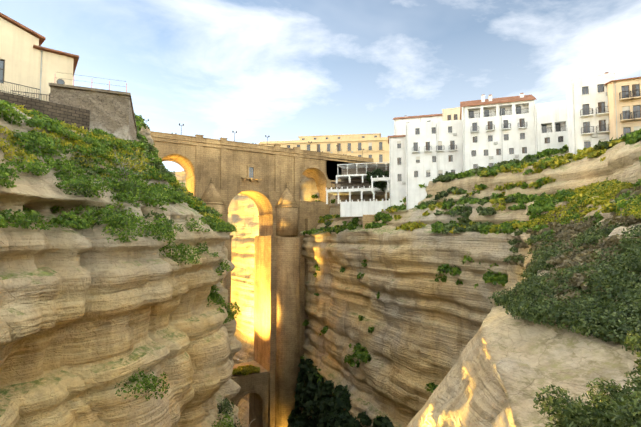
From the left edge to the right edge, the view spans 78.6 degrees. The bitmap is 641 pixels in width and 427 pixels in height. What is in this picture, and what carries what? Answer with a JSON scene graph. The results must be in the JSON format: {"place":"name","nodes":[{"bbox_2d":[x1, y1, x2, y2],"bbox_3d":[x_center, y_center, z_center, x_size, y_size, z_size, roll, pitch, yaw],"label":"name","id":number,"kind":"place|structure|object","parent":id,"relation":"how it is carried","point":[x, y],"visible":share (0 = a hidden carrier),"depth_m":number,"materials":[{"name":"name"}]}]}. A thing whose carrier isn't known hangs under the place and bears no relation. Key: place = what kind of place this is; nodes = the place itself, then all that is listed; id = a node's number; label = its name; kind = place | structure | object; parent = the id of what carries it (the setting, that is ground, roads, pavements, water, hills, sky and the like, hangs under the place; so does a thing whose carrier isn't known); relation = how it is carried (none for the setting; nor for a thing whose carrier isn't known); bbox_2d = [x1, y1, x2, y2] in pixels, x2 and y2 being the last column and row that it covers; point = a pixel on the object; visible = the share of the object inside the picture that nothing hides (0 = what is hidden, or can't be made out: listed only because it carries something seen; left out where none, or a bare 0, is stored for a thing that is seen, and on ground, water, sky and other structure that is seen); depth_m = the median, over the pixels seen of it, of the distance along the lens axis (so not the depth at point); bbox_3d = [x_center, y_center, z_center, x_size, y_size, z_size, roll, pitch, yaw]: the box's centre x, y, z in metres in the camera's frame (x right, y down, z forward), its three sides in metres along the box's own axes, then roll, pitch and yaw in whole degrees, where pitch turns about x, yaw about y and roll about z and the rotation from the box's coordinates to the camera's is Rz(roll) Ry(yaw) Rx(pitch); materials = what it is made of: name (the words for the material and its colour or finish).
{"place":"outdoors","nodes":[
{"label":"outdoors","id":0,"kind":"place"},
{"bbox_2d":[0,107,241,426],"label":"cliff terrain","id":1,"kind":"structure","parent":0,"point":[90,318],"depth_m":25.90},
{"bbox_2d":[0,27,38,98],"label":"building","id":2,"kind":"structure","parent":1,"relation":"on","point":[19,54],"depth_m":37.43,"materials":[{"name":"beige paint"}]},
{"bbox_2d":[0,91,89,130],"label":"brick wall","id":3,"kind":"structure","parent":1,"relation":"on","point":[69,115],"depth_m":35.90,"materials":[{"name":"grey brick"}]},
{"bbox_2d":[0,80,39,98],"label":"railing","id":4,"kind":"object","parent":3,"relation":"on","point":[18,87],"visible":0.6,"depth_m":34.22,"materials":[{"name":"metal"}]},
{"bbox_2d":[33,45,78,101],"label":"convent wing","id":5,"kind":"structure","parent":1,"relation":"on","point":[51,62],"depth_m":39.27,"materials":[{"name":"beige paint"}]},
{"bbox_2d":[57,79,64,83],"bbox_3d":[-26.348,-13.284,39.725,0.702,0.720,0.150,2,-4,-38],"label":"convent round window","id":6,"kind":"structure","parent":5,"relation":"in","point":[60,81],"depth_m":39.66,"materials":[{"name":"grey glass"}]},
{"bbox_2d":[49,83,136,141],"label":"stone wall","id":7,"kind":"structure","parent":1,"relation":"on","point":[111,112],"depth_m":38.67,"materials":[{"name":"grey stone"}]},
{"bbox_2d":[11,72,126,100],"bbox_3d":[-24.208,-11.833,38.018,9.693,3.412,0.351,1,-3,-20],"label":"railing","id":8,"kind":"object","parent":7,"relation":"on","point":[73,85],"visible":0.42,"depth_m":38.03,"materials":[{"name":"metal"}]},
{"bbox_2d":[0,100,236,231],"bbox_3d":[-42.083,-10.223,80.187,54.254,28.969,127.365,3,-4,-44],"label":"shrubs","id":9,"kind":"object","parent":1,"relation":"on","point":[35,140],"visible":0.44,"depth_m":27.80,"materials":[{"name":"green plant"}]},
{"bbox_2d":[105,139,151,180],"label":"bare shrub limbs","id":10,"kind":"object","parent":1,"relation":"on","point":[127,165],"visible":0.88,"depth_m":32.98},
{"bbox_2d":[59,113,235,232],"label":"dark shrubs","id":11,"kind":"object","parent":1,"relation":"on","point":[150,148],"visible":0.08,"depth_m":30.44,"materials":[{"name":"green plant"}]},
{"bbox_2d":[101,207,241,426],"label":"shrubs","id":12,"kind":"object","parent":1,"relation":"on","point":[215,295],"depth_m":30.81,"materials":[{"name":"green plant"}]},
{"bbox_2d":[152,137,371,426],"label":"bridge","id":13,"kind":"structure","parent":0,"point":[237,161],"depth_m":127.67,"materials":[{"name":"beige stone"}]},
{"bbox_2d":[0,0,640,171],"label":"sky","id":14,"kind":"structure","parent":0,"point":[281,70],"materials":[{"name":"blue"}]},
{"bbox_2d":[326,158,378,179],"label":"plaza espana pavement","id":15,"kind":"structure","parent":0,"point":[332,164],"depth_m":140.80,"materials":[{"name":"stone"}]},
{"bbox_2d":[260,137,388,163],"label":"building","id":16,"kind":"structure","parent":15,"relation":"on","point":[353,146],"depth_m":175.10,"materials":[{"name":"beige paint"}]},
{"bbox_2d":[258,133,388,152],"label":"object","id":17,"kind":"object","parent":16,"relation":"attached to","point":[374,135],"visible":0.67,"depth_m":178.15,"materials":[{"name":"beige paint"}]},
{"bbox_2d":[172,141,640,426],"bbox_3d":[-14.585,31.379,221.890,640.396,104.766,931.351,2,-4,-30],"label":"cliff terrain","id":18,"kind":"structure","parent":0,"point":[421,320],"depth_m":82.57,"materials":[{"name":"beige stone"}]},
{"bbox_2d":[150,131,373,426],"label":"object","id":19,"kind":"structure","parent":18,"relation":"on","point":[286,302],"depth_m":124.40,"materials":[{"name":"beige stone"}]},
{"bbox_2d":[232,365,259,375],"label":"bush","id":20,"kind":"object","parent":19,"relation":"on","point":[245,370],"visible":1,"depth_m":121.13,"materials":[{"name":"green plant"}]},
{"bbox_2d":[249,167,252,177],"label":"bridge window","id":21,"kind":"structure","parent":19,"relation":"on","point":[250,172],"depth_m":124.79,"materials":[{"name":"grey glass"}]},
{"bbox_2d":[143,119,363,156],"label":"street lamps","id":22,"kind":"object","parent":19,"relation":"on","point":[252,143],"visible":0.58,"depth_m":124.61,"materials":[{"name":"metal"}]},
{"bbox_2d":[287,358,392,426],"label":"gorge bottom bushes","id":23,"kind":"object","parent":18,"relation":"on","point":[317,403],"visible":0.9,"depth_m":105.11,"materials":[{"name":"green plant"}]},
{"bbox_2d":[326,162,389,216],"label":"restaurant terraces","id":24,"kind":"object","parent":18,"relation":"on","point":[354,190],"visible":0.52,"depth_m":107.08,"materials":[{"name":"white paint"}]},
{"bbox_2d":[366,169,389,191],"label":"terrace tree","id":25,"kind":"object","parent":24,"relation":"on","point":[379,173],"depth_m":102.50,"materials":[{"name":"green plant"}]},
{"bbox_2d":[363,215,376,228],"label":"terrace retaining wall","id":26,"kind":"structure","parent":18,"relation":"on","point":[368,219],"depth_m":99.27,"materials":[{"name":"stone"}]},
{"bbox_2d":[388,135,405,206],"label":"house","id":27,"kind":"structure","parent":18,"relation":"on","point":[397,160],"depth_m":97.75,"materials":[{"name":"white paint"}]},
{"bbox_2d":[300,254,507,426],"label":"shrubs","id":28,"kind":"object","parent":18,"relation":"on","point":[363,355],"visible":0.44,"depth_m":84.47,"materials":[{"name":"green plant"}]},
{"bbox_2d":[393,114,442,134],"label":"building","id":29,"kind":"structure","parent":18,"relation":"on","point":[399,125],"depth_m":107.88,"materials":[{"name":"white paint"}]},
{"bbox_2d":[405,120,462,209],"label":"white house","id":30,"kind":"structure","parent":18,"relation":"on","point":[434,149],"depth_m":92.12,"materials":[{"name":"paint"}]},
{"bbox_2d":[442,107,459,120],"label":"yellow house","id":31,"kind":"structure","parent":18,"relation":"on","point":[450,114],"depth_m":103.29,"materials":[{"name":"beige paint"}]},
{"bbox_2d":[303,129,640,240],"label":"shrubs","id":32,"kind":"object","parent":18,"relation":"on","point":[540,204],"visible":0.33,"depth_m":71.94,"materials":[{"name":"green plant"}]},
{"bbox_2d":[460,93,536,171],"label":"house","id":33,"kind":"structure","parent":18,"relation":"on","point":[497,130],"depth_m":85.63,"materials":[{"name":"white paint"}]},
{"bbox_2d":[534,100,568,153],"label":"white house","id":34,"kind":"structure","parent":18,"relation":"on","point":[551,125],"depth_m":80.93,"materials":[{"name":"paint"}]},
{"bbox_2d":[527,177,640,227],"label":"shrubs","id":35,"kind":"object","parent":18,"relation":"on","point":[615,190],"visible":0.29,"depth_m":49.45,"materials":[{"name":"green plant"}]},
{"bbox_2d":[567,72,614,154],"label":"white house","id":36,"kind":"structure","parent":18,"relation":"on","point":[587,111],"depth_m":66.99,"materials":[{"name":"paint"}]},
{"bbox_2d":[604,77,640,139],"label":"cream house","id":37,"kind":"structure","parent":18,"relation":"on","point":[624,103],"depth_m":61.47,"materials":[{"name":"beige paint"}]},
{"bbox_2d":[407,218,640,426],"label":"bank","id":38,"kind":"structure","parent":0,"point":[505,366],"depth_m":20.02,"materials":[{"name":"beige stone"}]},
{"bbox_2d":[486,221,640,350],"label":"shrubs","id":39,"kind":"object","parent":38,"relation":"on","point":[600,315],"visible":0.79,"depth_m":22.68,"materials":[{"name":"green plant"}]},
{"bbox_2d":[499,185,640,312],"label":"dry shrubs","id":40,"kind":"object","parent":38,"relation":"on","point":[567,233],"visible":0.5,"depth_m":31.87,"materials":[{"name":"brown plant"}]},
{"bbox_2d":[533,327,640,426],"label":"shrubs","id":41,"kind":"object","parent":38,"relation":"on","point":[572,417],"depth_m":6.40,"materials":[{"name":"green plant"}]},
{"bbox_2d":[556,377,639,426],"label":"shrub","id":42,"kind":"object","parent":38,"relation":"on","point":[600,401],"depth_m":7.44,"materials":[{"name":"green plant"}]}
]}

